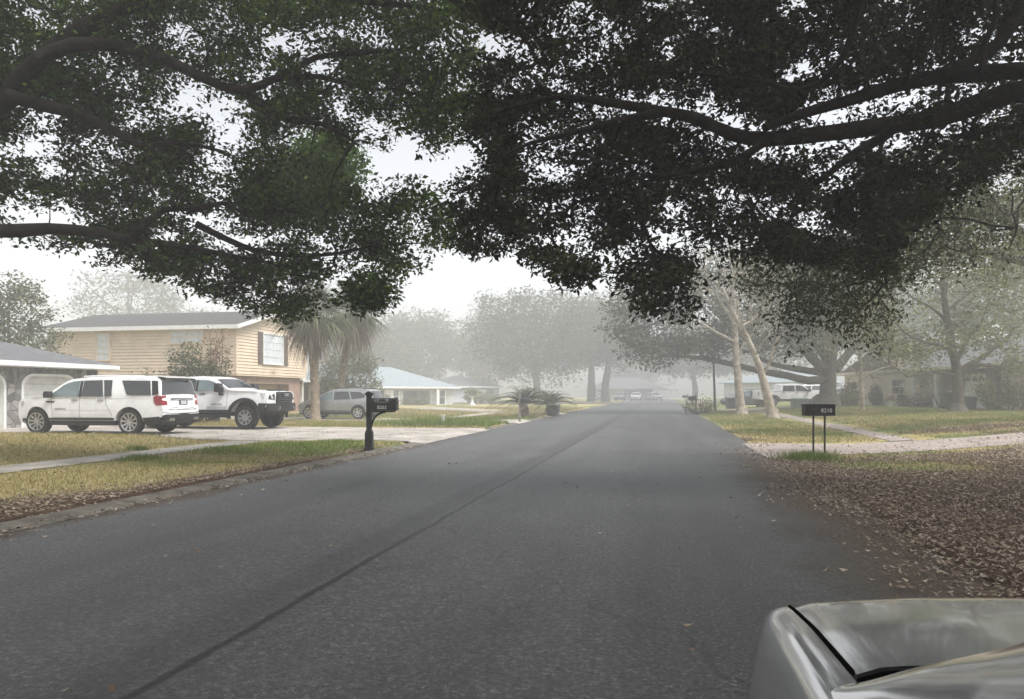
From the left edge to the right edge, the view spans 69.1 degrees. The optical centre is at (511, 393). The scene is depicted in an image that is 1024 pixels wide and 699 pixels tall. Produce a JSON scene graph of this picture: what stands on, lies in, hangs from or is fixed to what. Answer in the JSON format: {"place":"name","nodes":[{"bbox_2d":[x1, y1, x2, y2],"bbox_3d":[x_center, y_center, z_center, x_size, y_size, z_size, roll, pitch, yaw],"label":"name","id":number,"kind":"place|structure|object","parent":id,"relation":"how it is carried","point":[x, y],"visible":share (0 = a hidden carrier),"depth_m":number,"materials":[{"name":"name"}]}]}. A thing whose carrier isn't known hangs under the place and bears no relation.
{"place":"outdoors","nodes":[
{"label":"outdoors","id":0,"kind":"place"},
{"bbox_2d":[0,441,262,472],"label":"sidewalk","id":1,"kind":"structure","parent":0,"point":[38,465],"depth_m":15.27,"materials":[{"name":"concrete"}]},
{"bbox_2d":[36,311,337,411],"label":"two storey house","id":2,"kind":"structure","parent":0,"point":[127,343],"depth_m":47.70,"materials":[{"name":"beige wood"}]},
{"bbox_2d":[95,333,110,360],"bbox_3d":[-26.246,-2.983,47.745,1.065,1.826,0.130,0,0,11],"label":"window","id":3,"kind":"structure","parent":2,"relation":"in","point":[102,340],"depth_m":47.75,"materials":[{"name":"beige glass"}]},
{"bbox_2d":[169,329,203,343],"bbox_3d":[-20.385,-3.549,46.563,2.424,0.907,0.130,0,0,11],"label":"window","id":4,"kind":"structure","parent":2,"relation":"in","point":[175,336],"depth_m":46.55,"materials":[{"name":"beige glass"}]},
{"bbox_2d":[249,384,277,389],"bbox_3d":[-17.310,0.385,50.209,0.114,1.990,5.793,0,0,11],"label":"garage door","id":5,"kind":"structure","parent":2,"relation":"in","point":[261,387],"depth_m":51.63,"materials":[{"name":"beige metal"}]},
{"bbox_2d":[263,332,283,365],"bbox_3d":[-16.106,-2.971,50.220,0.130,2.085,2.663,0,0,11],"label":"window","id":6,"kind":"structure","parent":2,"relation":"in","point":[273,353],"depth_m":50.20,"materials":[{"name":"white glass"}]},
{"bbox_2d":[0,425,490,442],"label":"driveway","id":7,"kind":"structure","parent":0,"point":[425,435],"depth_m":25.52,"materials":[{"name":"concrete"}]},
{"bbox_2d":[18,375,200,433],"bbox_3d":[-13.684,0.360,25.202,5.745,1.955,2.580,0,0,10],"label":"utility vehicle","id":8,"kind":"object","parent":7,"relation":"on","point":[133,404],"visible":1,"depth_m":24.22,"materials":[{"name":"white paint"}]},
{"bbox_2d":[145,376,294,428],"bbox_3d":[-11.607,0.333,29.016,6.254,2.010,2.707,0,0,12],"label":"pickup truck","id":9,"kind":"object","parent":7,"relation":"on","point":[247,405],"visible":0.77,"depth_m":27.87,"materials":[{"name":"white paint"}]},
{"bbox_2d":[207,416,529,423],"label":"driveway","id":10,"kind":"structure","parent":0,"point":[507,420],"depth_m":38.29,"materials":[{"name":"concrete"}]},
{"bbox_2d":[298,388,383,418],"bbox_3d":[-9.132,0.514,39.688,4.728,1.641,2.260,0,0,11],"label":"estate car","id":11,"kind":"object","parent":10,"relation":"on","point":[352,401],"visible":0.66,"depth_m":38.79,"materials":[{"name":"silver metal"}]},
{"bbox_2d":[300,365,460,404],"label":"blue roofed house","id":12,"kind":"structure","parent":0,"point":[399,384],"depth_m":90.05,"materials":[{"name":"grey paint"}]},
{"bbox_2d":[385,390,392,397],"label":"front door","id":13,"kind":"structure","parent":12,"relation":"in","point":[390,392],"depth_m":86.25,"materials":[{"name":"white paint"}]},
{"bbox_2d":[393,389,398,398],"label":"window","id":14,"kind":"structure","parent":12,"relation":"in","point":[395,391],"depth_m":86.78,"materials":[{"name":"white glass"}]},
{"bbox_2d":[403,391,416,403],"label":"porch window","id":15,"kind":"structure","parent":12,"relation":"in","point":[406,394],"depth_m":90.50,"materials":[{"name":"grey glass"}]},
{"bbox_2d":[439,389,445,404],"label":"window","id":16,"kind":"structure","parent":12,"relation":"in","point":[442,393],"depth_m":90.99,"materials":[{"name":"white glass"}]},
{"bbox_2d":[438,372,504,402],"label":"grey roofed house","id":17,"kind":"structure","parent":0,"point":[464,382],"depth_m":107.64,"materials":[{"name":"paint"}]},
{"bbox_2d":[465,389,485,402],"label":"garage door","id":18,"kind":"structure","parent":17,"relation":"in","point":[484,390],"depth_m":107.64,"materials":[{"name":"white paint"}]},
{"bbox_2d":[487,389,494,401],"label":"window","id":19,"kind":"structure","parent":17,"relation":"in","point":[490,391],"depth_m":108.95,"materials":[{"name":"grey glass"}]},
{"bbox_2d":[449,413,493,417],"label":"sidewalk","id":20,"kind":"structure","parent":0,"point":[471,415],"depth_m":47.26,"materials":[{"name":"concrete"}]},
{"bbox_2d":[413,407,566,414],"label":"driveway","id":21,"kind":"structure","parent":0,"point":[448,408],"depth_m":62.22,"materials":[{"name":"concrete"}]},
{"bbox_2d":[0,399,1009,698],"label":"road","id":22,"kind":"structure","parent":0,"point":[512,575],"depth_m":5.60,"materials":[{"name":"grey asphalt"}]},
{"bbox_2d":[0,433,1023,692],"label":"fallen leaves","id":23,"kind":"object","parent":22,"relation":"on","point":[112,687],"visible":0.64,"depth_m":8.05,"materials":[{"name":"brown plant"}]},
{"bbox_2d":[631,392,641,400],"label":"distant car","id":24,"kind":"object","parent":22,"relation":"on","point":[636,395],"visible":1,"depth_m":136.36,"materials":[{"name":"white paint"}]},
{"bbox_2d":[647,392,662,400],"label":"distant car","id":25,"kind":"object","parent":22,"relation":"on","point":[654,395],"visible":1,"depth_m":141.99,"materials":[{"name":"white paint"}]},
{"bbox_2d":[749,597,1023,698],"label":"silver car","id":26,"kind":"object","parent":22,"relation":"on","point":[937,648],"visible":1,"depth_m":1.31,"materials":[{"name":"paint"}]},
{"bbox_2d":[0,397,1023,597],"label":"lawn ground","id":27,"kind":"structure","parent":0,"point":[583,402],"depth_m":12.68,"materials":[{"name":"green plant"}]},
{"bbox_2d":[0,269,75,355],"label":"feathery tree","id":28,"kind":"object","parent":27,"relation":"on","point":[19,291],"visible":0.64,"depth_m":40.55,"materials":[{"name":"green plant"}]},
{"bbox_2d":[0,341,119,428],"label":"stone garage house","id":29,"kind":"structure","parent":27,"relation":"on","point":[26,372],"depth_m":29.92,"materials":[{"name":"grey"}]},
{"bbox_2d":[0,375,5,428],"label":"garage door","id":30,"kind":"structure","parent":29,"relation":"in","point":[2,381],"depth_m":28.47,"materials":[{"name":"white paint"}]},
{"bbox_2d":[21,374,73,427],"bbox_3d":[-19.137,0.275,30.637,0.310,2.190,2.800,0,0,11],"label":"garage door","id":31,"kind":"structure","parent":29,"relation":"in","point":[32,385],"depth_m":30.35,"materials":[{"name":"white paint"}]},
{"bbox_2d":[56,266,191,318],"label":"tree","id":32,"kind":"object","parent":27,"relation":"on","point":[160,291],"visible":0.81,"depth_m":124.45,"materials":[{"name":"plant"}]},
{"bbox_2d":[131,302,227,313],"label":"tree","id":33,"kind":"object","parent":27,"relation":"on","point":[173,309],"visible":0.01,"depth_m":139.67,"materials":[{"name":"green plant"}]},
{"bbox_2d":[130,339,239,422],"bbox_3d":[-15.113,-0.590,34.699,4.633,3.974,4.030,0,0,44],"label":"overgrown shrub","id":34,"kind":"object","parent":27,"relation":"on","point":[187,369],"visible":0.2,"depth_m":34.41,"materials":[{"name":"green plant"}]},
{"bbox_2d":[0,438,411,531],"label":"dry leaves","id":35,"kind":"object","parent":27,"relation":"on","point":[74,499],"visible":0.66,"depth_m":10.18,"materials":[{"name":"brown plant"}]},
{"bbox_2d":[193,325,232,421],"bbox_3d":[-14.494,-0.931,35.582,2.371,4.641,2.365,0,0,-25],"label":"overgrown shrub","id":36,"kind":"object","parent":27,"relation":"on","point":[211,368],"visible":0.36,"depth_m":35.48,"materials":[{"name":"green plant"}]},
{"bbox_2d":[112,437,364,461],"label":"weeds","id":37,"kind":"object","parent":27,"relation":"on","point":[136,457],"visible":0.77,"depth_m":17.60,"materials":[{"name":"green plant"}]},
{"bbox_2d":[1,419,494,457],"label":"dry leaves","id":38,"kind":"object","parent":27,"relation":"on","point":[200,440],"visible":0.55,"depth_m":19.86,"materials":[{"name":"brown plant"}]},
{"bbox_2d":[0,0,499,331],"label":"oak tree","id":39,"kind":"object","parent":27,"relation":"on","point":[268,191],"visible":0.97,"depth_m":13.27,"materials":[{"name":"green plant"}]},
{"bbox_2d":[0,420,507,505],"bbox_3d":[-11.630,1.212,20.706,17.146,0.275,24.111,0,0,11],"label":"grass","id":40,"kind":"structure","parent":27,"relation":"on","point":[23,439],"depth_m":15.47,"materials":[{"name":"green plant"}]},
{"bbox_2d":[0,404,610,534],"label":"kerb","id":41,"kind":"structure","parent":27,"relation":"on","point":[80,511],"depth_m":10.17,"materials":[{"name":"concrete"}]},
{"bbox_2d":[546,404,559,415],"bbox_3d":[2.490,0.989,44.991,0.784,0.682,0.870,0,0,11],"label":"rubbish bin","id":42,"kind":"object","parent":41,"relation":"on","point":[551,412],"visible":0.84,"depth_m":44.66,"materials":[{"name":"plastic"}]},
{"bbox_2d":[265,279,362,419],"bbox_3d":[-10.290,-2.113,38.647,5.249,8.116,5.166,0,0,11],"label":"palm tree","id":43,"kind":"object","parent":27,"relation":"on","point":[314,335],"visible":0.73,"depth_m":38.22,"materials":[{"name":"green plant"}]},
{"bbox_2d":[308,346,384,393],"bbox_3d":[-12.662,-1.196,57.857,5.493,5.411,5.568,0,0,44],"label":"broadleaf tree","id":44,"kind":"object","parent":27,"relation":"on","point":[331,383],"visible":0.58,"depth_m":57.11,"materials":[{"name":"green plant"}]},
{"bbox_2d":[322,281,393,415],"bbox_3d":[-9.159,-2.447,43.199,5.428,8.893,5.015,0,0,11],"label":"palm tree","id":45,"kind":"object","parent":27,"relation":"on","point":[359,335],"visible":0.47,"depth_m":42.88,"materials":[{"name":"green plant"}]},
{"bbox_2d":[320,318,431,373],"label":"oak tree","id":46,"kind":"object","parent":27,"relation":"on","point":[404,347],"visible":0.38,"depth_m":134.38,"materials":[{"name":"green plant"}]},
{"bbox_2d":[364,391,398,451],"bbox_3d":[-3.110,0.698,17.771,0.815,1.505,0.242,0,0,5],"label":"mailbox","id":47,"kind":"object","parent":27,"relation":"on","point":[382,405],"visible":0.98,"depth_m":17.71,"materials":[{"name":"black paint"}]},
{"bbox_2d":[191,406,586,427],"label":"grass","id":48,"kind":"structure","parent":27,"relation":"on","point":[412,411],"depth_m":44.49,"materials":[{"name":"green plant"}]},
{"bbox_2d":[399,396,435,404],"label":"hedge shrub","id":49,"kind":"object","parent":27,"relation":"on","point":[421,401],"visible":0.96,"depth_m":84.73,"materials":[{"name":"green plant"}]},
{"bbox_2d":[332,414,506,426],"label":"long grass","id":50,"kind":"structure","parent":27,"relation":"on","point":[454,421],"depth_m":30.98,"materials":[{"name":"green plant"}]},
{"bbox_2d":[375,306,469,379],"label":"oak tree","id":51,"kind":"object","parent":27,"relation":"on","point":[438,348],"visible":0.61,"depth_m":144.74,"materials":[{"name":"green plant"}]},
{"bbox_2d":[462,387,479,403],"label":"hedge shrub","id":52,"kind":"object","parent":27,"relation":"on","point":[467,398],"visible":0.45,"depth_m":91.52,"materials":[{"name":"green plant"}]},
{"bbox_2d":[466,387,480,404],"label":"pedestal urn","id":53,"kind":"object","parent":27,"relation":"on","point":[472,391],"visible":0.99,"depth_m":85.80,"materials":[{"name":"white paint"}]},
{"bbox_2d":[443,307,520,384],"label":"oak tree","id":54,"kind":"object","parent":27,"relation":"on","point":[468,364],"visible":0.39,"depth_m":152.04,"materials":[{"name":"green plant"}]},
{"bbox_2d":[474,390,500,403],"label":"hedge shrub","id":55,"kind":"object","parent":27,"relation":"on","point":[483,397],"visible":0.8,"depth_m":95.80,"materials":[{"name":"green plant"}]},
{"bbox_2d":[516,393,530,421],"bbox_3d":[0.567,0.780,36.260,0.760,1.620,0.200,0,0,11],"label":"mailbox","id":56,"kind":"object","parent":27,"relation":"on","point":[526,401],"visible":0.98,"depth_m":36.25,"materials":[{"name":"white wood"}]},
{"bbox_2d":[485,386,567,416],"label":"cycad palm","id":57,"kind":"object","parent":27,"relation":"on","point":[525,410],"visible":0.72,"depth_m":42.24,"materials":[{"name":"green plant"}]},
{"bbox_2d":[452,285,619,400],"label":"oak tree","id":58,"kind":"object","parent":27,"relation":"on","point":[531,358],"visible":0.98,"depth_m":109.45,"materials":[{"name":"green plant"}]},
{"bbox_2d":[527,390,580,413],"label":"cycad palm","id":59,"kind":"object","parent":27,"relation":"on","point":[547,400],"visible":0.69,"depth_m":47.72,"materials":[{"name":"green plant"}]},
{"bbox_2d":[596,392,600,400],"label":"distant car","id":60,"kind":"object","parent":27,"relation":"on","point":[598,395],"visible":0.51,"depth_m":140.83,"materials":[{"name":"paint"}]},
{"bbox_2d":[541,290,661,401],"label":"oak tree","id":61,"kind":"object","parent":27,"relation":"on","point":[601,354],"visible":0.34,"depth_m":118.70,"materials":[{"name":"green plant"}]},
{"bbox_2d":[613,392,625,400],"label":"distant car","id":62,"kind":"object","parent":27,"relation":"on","point":[619,395],"visible":1,"depth_m":138.87,"materials":[{"name":"paint"}]},
{"bbox_2d":[585,378,677,399],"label":"house","id":63,"kind":"structure","parent":27,"relation":"on","point":[629,386],"depth_m":150.00,"materials":[{"name":"grey paint"}]},
{"bbox_2d":[601,346,677,385],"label":"oak tree","id":64,"kind":"object","parent":27,"relation":"on","point":[636,373],"visible":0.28,"depth_m":186.65,"materials":[{"name":"green plant"}]},
{"bbox_2d":[688,394,697,411],"bbox_3d":[13.653,0.770,56.039,0.760,1.620,0.200,0,0,11],"label":"mailbox","id":65,"kind":"object","parent":27,"relation":"on","point":[692,397],"visible":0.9,"depth_m":55.96,"materials":[{"name":"black paint"}]},
{"bbox_2d":[639,317,747,400],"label":"oak tree","id":66,"kind":"object","parent":27,"relation":"on","point":[693,370],"visible":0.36,"depth_m":134.57,"materials":[{"name":"green plant"}]},
{"bbox_2d":[681,391,718,413],"bbox_3d":[12.677,0.683,49.949,2.661,1.760,1.979,0,0,11],"label":"dry shrub","id":67,"kind":"object","parent":27,"relation":"on","point":[700,410],"visible":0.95,"depth_m":49.92,"materials":[{"name":"brown plant"}]},
{"bbox_2d":[712,362,715,409],"bbox_3d":[15.758,-0.493,58.004,0.359,4.153,0.266,0,0,11],"label":"lamp pole","id":68,"kind":"object","parent":27,"relation":"on","point":[714,389],"visible":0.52,"depth_m":57.93,"materials":[{"name":"grey metal"}]},
{"bbox_2d":[432,0,1023,366],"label":"oak tree","id":69,"kind":"object","parent":27,"relation":"on","point":[869,251],"visible":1,"depth_m":9.47,"materials":[{"name":"green plant"}]},
{"bbox_2d":[725,397,735,408],"bbox_3d":[18.494,0.803,62.991,0.763,0.970,0.846,0,0,0],"label":"rubbish bin","id":70,"kind":"object","parent":27,"relation":"on","point":[730,402],"visible":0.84,"depth_m":62.67,"materials":[{"name":"plastic"}]},
{"bbox_2d":[678,231,794,414],"bbox_3d":[14.458,-5.018,48.179,7.754,13.030,5.940,0,0,11],"label":"sycamore tree","id":71,"kind":"object","parent":27,"relation":"on","point":[741,408],"visible":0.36,"depth_m":47.81,"materials":[{"name":"green plant"}]},
{"bbox_2d":[685,240,794,418],"bbox_3d":[12.322,-3.772,39.925,6.038,10.487,5.434,0,0,11],"label":"sycamore tree","id":72,"kind":"object","parent":27,"relation":"on","point":[771,411],"visible":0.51,"depth_m":39.86,"materials":[{"name":"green plant"}]},
{"bbox_2d":[720,389,764,407],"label":"parked car","id":73,"kind":"object","parent":27,"relation":"on","point":[748,399],"visible":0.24,"depth_m":65.19,"materials":[{"name":"paint"}]},
{"bbox_2d":[593,243,910,406],"bbox_3d":[17.692,-5.503,53.012,24.411,13.312,12.396,0,0,1],"label":"oak tree","id":74,"kind":"object","parent":27,"relation":"on","point":[824,371],"visible":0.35,"depth_m":51.44,"materials":[{"name":"green plant"}]},
{"bbox_2d":[703,313,838,374],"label":"oak tree","id":75,"kind":"object","parent":27,"relation":"on","point":[752,363],"visible":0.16,"depth_m":126.61,"materials":[{"name":"green plant"}]},
{"bbox_2d":[717,372,844,397],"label":"pale house","id":76,"kind":"structure","parent":27,"relation":"on","point":[751,382],"depth_m":93.60,"materials":[{"name":"white paint"}]},
{"bbox_2d":[790,398,809,407],"bbox_3d":[22.064,0.762,57.000,1.220,0.835,0.860,0,0,0],"label":"utility box","id":77,"kind":"object","parent":27,"relation":"on","point":[796,402],"visible":0.56,"depth_m":56.60,"materials":[{"name":"grey metal"}]},
{"bbox_2d":[801,384,819,391],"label":"parked car","id":78,"kind":"object","parent":27,"relation":"on","point":[815,388],"visible":0.05,"depth_m":70.20,"materials":[{"name":"white paint"}]},
{"bbox_2d":[766,447,859,464],"bbox_3d":[6.209,1.260,15.468,1.833,0.280,1.620,0,0,32],"label":"grass tuft","id":79,"kind":"object","parent":27,"relation":"on","point":[803,455],"visible":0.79,"depth_m":15.25,"materials":[{"name":"green plant"}]},
{"bbox_2d":[801,404,835,453],"bbox_3d":[6.836,0.882,16.600,0.700,1.295,0.250,0,0,0],"label":"mailbox","id":80,"kind":"object","parent":27,"relation":"on","point":[813,410],"visible":1,"depth_m":16.49,"materials":[{"name":"black metal"}]},
{"bbox_2d":[836,386,843,398],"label":"parked car","id":81,"kind":"object","parent":27,"relation":"on","point":[838,388],"visible":0.04,"depth_m":69.19,"materials":[{"name":"silver metal"}]},
{"bbox_2d":[837,390,866,406],"bbox_3d":[24.171,0.476,53.740,2.854,1.485,2.088,0,0,42],"label":"shrub","id":82,"kind":"object","parent":27,"relation":"on","point":[847,401],"visible":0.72,"depth_m":53.55,"materials":[{"name":"green plant"}]},
{"bbox_2d":[840,378,865,404],"bbox_3d":[26.608,-0.125,58.038,2.092,2.218,1.423,0,0,29],"label":"shrub","id":83,"kind":"object","parent":27,"relation":"on","point":[852,385],"visible":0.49,"depth_m":57.99,"materials":[{"name":"green plant"}]},
{"bbox_2d":[697,405,1023,486],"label":"grass","id":84,"kind":"structure","parent":27,"relation":"on","point":[843,415],"depth_m":29.62,"materials":[{"name":"green plant"}]},
{"bbox_2d":[710,412,1023,457],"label":"dry leaves","id":85,"kind":"object","parent":27,"relation":"on","point":[1002,423],"visible":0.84,"depth_m":22.98,"materials":[{"name":"brown plant"}]},
{"bbox_2d":[806,283,932,409],"bbox_3d":[21.944,-3.103,44.917,8.209,8.283,4.766,0,0,-1],"label":"slender tree","id":86,"kind":"object","parent":27,"relation":"on","point":[861,387],"visible":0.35,"depth_m":44.85,"materials":[{"name":"green plant"}]},
{"bbox_2d":[867,384,883,405],"bbox_3d":[27.877,0.121,56.866,1.480,1.993,1.520,0,0,33],"label":"shrub","id":87,"kind":"object","parent":27,"relation":"on","point":[876,398],"visible":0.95,"depth_m":56.71,"materials":[{"name":"green plant"}]},
{"bbox_2d":[739,436,1023,597],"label":"dry leaves","id":88,"kind":"object","parent":27,"relation":"on","point":[935,527],"visible":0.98,"depth_m":9.46,"materials":[{"name":"brown plant"}]},
{"bbox_2d":[884,395,894,406],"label":"shrub","id":89,"kind":"object","parent":27,"relation":"on","point":[889,403],"visible":0.98,"depth_m":50.81,"materials":[{"name":"green plant"}]},
{"bbox_2d":[821,277,981,355],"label":"oak tree","id":90,"kind":"object","parent":27,"relation":"on","point":[911,312],"visible":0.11,"depth_m":105.08,"materials":[{"name":"green plant"}]},
{"bbox_2d":[894,392,908,406],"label":"shrub","id":91,"kind":"object","parent":27,"relation":"on","point":[900,397],"visible":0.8,"depth_m":52.97,"materials":[{"name":"green plant"}]},
{"bbox_2d":[899,393,942,406],"bbox_3d":[27.826,0.547,50.559,3.006,1.286,2.035,0,0,11],"label":"shrub","id":92,"kind":"object","parent":27,"relation":"on","point":[918,402],"visible":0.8,"depth_m":50.35,"materials":[{"name":"green plant"}]},
{"bbox_2d":[898,340,948,407],"bbox_3d":[25.276,-1.300,46.105,2.722,4.620,2.549,0,0,11],"label":"leaning tree","id":93,"kind":"object","parent":27,"relation":"on","point":[918,365],"visible":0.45,"depth_m":45.93,"materials":[{"name":"green plant"}]},
{"bbox_2d":[837,335,1023,409],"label":"beige house","id":94,"kind":"structure","parent":27,"relation":"on","point":[894,383],"depth_m":51.24,"materials":[{"name":"paint"}]},
{"bbox_2d":[891,378,904,394],"bbox_3d":[28.074,-0.500,54.089,0.110,1.200,1.823,0,0,0],"label":"window","id":95,"kind":"structure","parent":94,"relation":"in","point":[897,384],"depth_m":54.16,"materials":[{"name":"grey glass"}]},
{"bbox_2d":[964,374,985,408],"bbox_3d":[28.207,-0.125,44.981,0.074,2.110,2.707,0,0,0],"label":"garage door","id":96,"kind":"structure","parent":94,"relation":"in","point":[967,380],"depth_m":45.53,"materials":[{"name":"white paint"}]},
{"bbox_2d":[850,113,1023,294],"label":"oak tree","id":97,"kind":"object","parent":27,"relation":"on","point":[1019,261],"visible":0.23,"depth_m":23.89,"materials":[{"name":"green plant"}]},
{"bbox_2d":[854,228,1023,411],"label":"shade tree","id":98,"kind":"object","parent":27,"relation":"on","point":[959,371],"visible":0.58,"depth_m":37.58,"materials":[{"name":"plant"}]},
{"bbox_2d":[942,391,951,408],"bbox_3d":[25.974,0.393,44.004,0.668,1.110,0.752,0,0,0],"label":"rubbish bin","id":99,"kind":"object","parent":27,"relation":"on","point":[947,396],"visible":0.49,"depth_m":43.91,"materials":[{"name":"plastic"}]},
{"bbox_2d":[903,234,1023,341],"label":"oak tree","id":100,"kind":"object","parent":27,"relation":"on","point":[961,309],"visible":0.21,"depth_m":66.13,"materials":[{"name":"green plant"}]},
{"bbox_2d":[964,396,977,408],"bbox_3d":[26.247,0.537,42.615,0.550,0.822,0.630,0,0,0],"label":"rubbish bin","id":101,"kind":"object","parent":27,"relation":"on","point":[970,402],"visible":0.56,"depth_m":42.37,"materials":[{"name":"plastic"}]},
{"bbox_2d":[968,356,1023,410],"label":"broad shrub","id":102,"kind":"object","parent":27,"relation":"on","point":[989,397],"visible":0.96,"depth_m":39.98,"materials":[{"name":"green plant"}]},
{"bbox_2d":[0,0,1023,397],"label":"sky","id":103,"kind":"structure","parent":0,"point":[454,282],"materials":[{"name":"white"}]},
{"bbox_2d":[466,402,720,403],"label":"cross street","id":104,"kind":"structure","parent":0,"point":[616,403],"depth_m":98.66,"materials":[{"name":"grey asphalt"}]},
{"bbox_2d":[709,405,870,411],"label":"driveway","id":105,"kind":"structure","parent":0,"point":[751,409],"depth_m":59.73,"materials":[{"name":"concrete"}]},
{"bbox_2d":[752,384,818,405],"bbox_3d":[23.201,0.122,62.000,5.902,1.900,2.518,0,0,0],"label":"pickup truck","id":106,"kind":"object","parent":105,"relation":"on","point":[783,392],"visible":0.62,"depth_m":61.04,"materials":[{"name":"white paint"}]},
{"bbox_2d":[754,410,915,440],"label":"sidewalk","id":107,"kind":"structure","parent":0,"point":[870,434],"depth_m":26.73,"materials":[{"name":"grey concrete"}]},
{"bbox_2d":[743,432,1023,457],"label":"driveway","id":108,"kind":"structure","parent":0,"point":[954,443],"depth_m":18.80,"materials":[{"name":"grey concrete"}]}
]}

